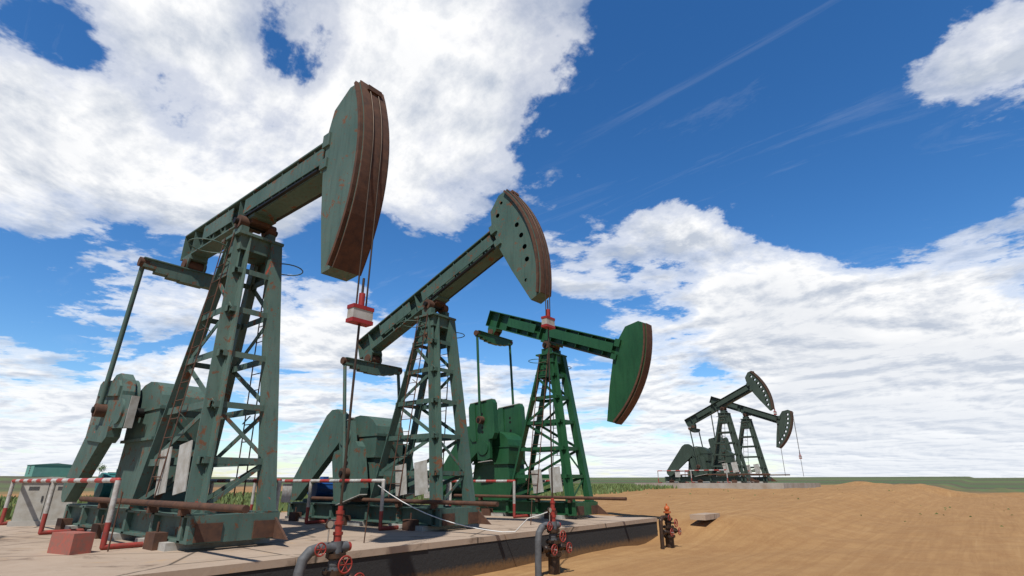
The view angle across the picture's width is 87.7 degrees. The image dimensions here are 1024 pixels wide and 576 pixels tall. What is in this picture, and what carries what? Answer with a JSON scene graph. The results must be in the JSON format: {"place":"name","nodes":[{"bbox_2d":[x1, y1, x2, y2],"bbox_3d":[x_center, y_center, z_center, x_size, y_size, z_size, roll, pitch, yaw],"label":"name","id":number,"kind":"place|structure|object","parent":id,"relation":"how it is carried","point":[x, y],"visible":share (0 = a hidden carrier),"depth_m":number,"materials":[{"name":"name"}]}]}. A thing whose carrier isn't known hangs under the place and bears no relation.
{"place":"outdoors","nodes":[
{"label":"outdoors","id":0,"kind":"place"},
{"bbox_2d":[24,463,71,476],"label":"works building","id":1,"kind":"structure","parent":0,"point":[50,470],"depth_m":374.77,"materials":[{"name":"teal metal"}]},
{"bbox_2d":[0,476,1023,575],"bbox_3d":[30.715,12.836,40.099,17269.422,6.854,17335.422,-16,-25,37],"label":"ground","id":2,"kind":"structure","parent":0,"point":[826,528],"depth_m":17.77,"materials":[{"name":"brown sand"}]},
{"bbox_2d":[97,463,106,476],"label":"tree","id":3,"kind":"object","parent":2,"relation":"on","point":[102,468],"visible":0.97,"depth_m":351.50,"materials":[{"name":"green plant"}]},
{"bbox_2d":[293,506,363,575],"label":"wellhead","id":4,"kind":"object","parent":2,"relation":"on","point":[336,549],"visible":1,"depth_m":7.07,"materials":[{"name":"metal"}]},
{"bbox_2d":[0,483,676,521],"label":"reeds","id":5,"kind":"object","parent":2,"relation":"on","point":[238,498],"visible":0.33,"depth_m":35.68,"materials":[{"name":"green plant"}]},
{"bbox_2d":[0,512,719,575],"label":"concrete pad","id":6,"kind":"object","parent":2,"relation":"on","point":[468,551],"visible":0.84,"depth_m":9.80,"materials":[{"name":"grey concrete"}]},
{"bbox_2d":[6,477,77,526],"bbox_3d":[-12.226,5.608,14.063,1.270,1.180,0.600,9,-22,-24],"label":"control cabinet","id":7,"kind":"object","parent":6,"relation":"on","point":[30,504],"visible":0.58,"depth_m":13.77,"materials":[{"name":"metal"}]},
{"bbox_2d":[0,478,142,549],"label":"barrier","id":8,"kind":"object","parent":6,"relation":"on","point":[108,521],"visible":0.94,"depth_m":10.57,"materials":[{"name":"metal"}]},
{"bbox_2d":[54,80,389,551],"bbox_3d":[-6.342,1.025,11.604,10.465,8.110,2.470,-16,-25,37],"label":"pumpjack","id":9,"kind":"object","parent":6,"relation":"on","point":[170,459],"visible":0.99,"depth_m":10.54,"materials":[{"name":"paint"}]},
{"bbox_2d":[207,478,281,509],"bbox_3d":[-7.618,5.153,12.733,6.588,1.123,0.794,-16,-25,37],"label":"barrier","id":10,"kind":"object","parent":6,"relation":"on","point":[279,482],"visible":0.31,"depth_m":11.96,"materials":[{"name":"metal"}]},
{"bbox_2d":[47,485,547,554],"bbox_3d":[-3.137,4.519,10.791,9.600,0.989,3.124,9,-22,-24],"label":"pad clutter","id":11,"kind":"object","parent":6,"relation":"on","point":[70,542],"visible":0.98,"depth_m":8.38,"materials":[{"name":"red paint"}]},
{"bbox_2d":[250,479,398,530],"bbox_3d":[-5.221,5.814,14.549,6.348,1.123,0.794,-16,-25,37],"label":"barrier","id":12,"kind":"object","parent":6,"relation":"on","point":[286,493],"visible":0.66,"depth_m":14.20,"materials":[{"name":"metal"}]},
{"bbox_2d":[285,189,554,530],"bbox_3d":[-2.694,2.112,14.972,9.314,8.373,2.198,-16,-25,37],"label":"pumpjack","id":13,"kind":"object","parent":6,"relation":"on","point":[514,236],"visible":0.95,"depth_m":14.15,"materials":[{"name":"paint"}]},
{"bbox_2d":[428,479,448,505],"bbox_3d":[-4.337,6.396,16.148,6.148,1.123,0.794,-16,-25,37],"label":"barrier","id":14,"kind":"object","parent":6,"relation":"on","point":[447,487],"depth_m":14.67,"materials":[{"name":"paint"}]},
{"bbox_2d":[424,480,529,517],"bbox_3d":[-1.898,7.306,18.647,5.768,1.123,0.794,-16,-25,37],"label":"barrier","id":15,"kind":"object","parent":6,"relation":"on","point":[514,495],"visible":0.35,"depth_m":17.01,"materials":[{"name":"metal"}]},
{"bbox_2d":[429,310,652,518],"bbox_3d":[0.817,3.978,18.730,9.012,7.436,2.149,-16,-25,37],"label":"pumpjack","id":16,"kind":"object","parent":6,"relation":"on","point":[497,442],"visible":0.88,"depth_m":18.04,"materials":[{"name":"paint"}]},
{"bbox_2d":[535,498,571,575],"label":"wellhead","id":17,"kind":"object","parent":2,"relation":"on","point":[552,526],"visible":1,"depth_m":10.58,"materials":[{"name":"metal"}]},
{"bbox_2d":[659,504,681,548],"bbox_3d":[4.383,6.712,14.865,0.421,1.303,0.952,-16,-25,37],"label":"wellhead","id":18,"kind":"object","parent":2,"relation":"on","point":[668,531],"visible":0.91,"depth_m":14.76,"materials":[{"name":"metal"}]},
{"bbox_2d":[635,483,820,488],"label":"pad","id":19,"kind":"object","parent":2,"relation":"on","point":[748,485],"visible":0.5,"depth_m":45.18,"materials":[{"name":"concrete"}]},
{"bbox_2d":[657,469,730,482],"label":"barrier","id":20,"kind":"object","parent":19,"relation":"on","point":[677,473],"visible":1,"depth_m":49.47,"materials":[{"name":"metal"}]},
{"bbox_2d":[665,371,785,482],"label":"pumpjack","id":21,"kind":"object","parent":19,"relation":"on","point":[700,458],"visible":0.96,"depth_m":49.33,"materials":[{"name":"paint"}]},
{"bbox_2d":[708,396,803,482],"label":"pumpjack","id":22,"kind":"object","parent":19,"relation":"on","point":[746,422],"visible":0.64,"depth_m":53.47,"materials":[{"name":"paint"}]},
{"bbox_2d":[647,488,1009,526],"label":"weeds","id":23,"kind":"object","parent":2,"relation":"on","point":[894,502],"visible":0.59,"depth_m":31.38,"materials":[{"name":"green plant"}]},
{"bbox_2d":[0,0,1023,477],"label":"sky","id":24,"kind":"structure","parent":0,"point":[823,200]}
]}

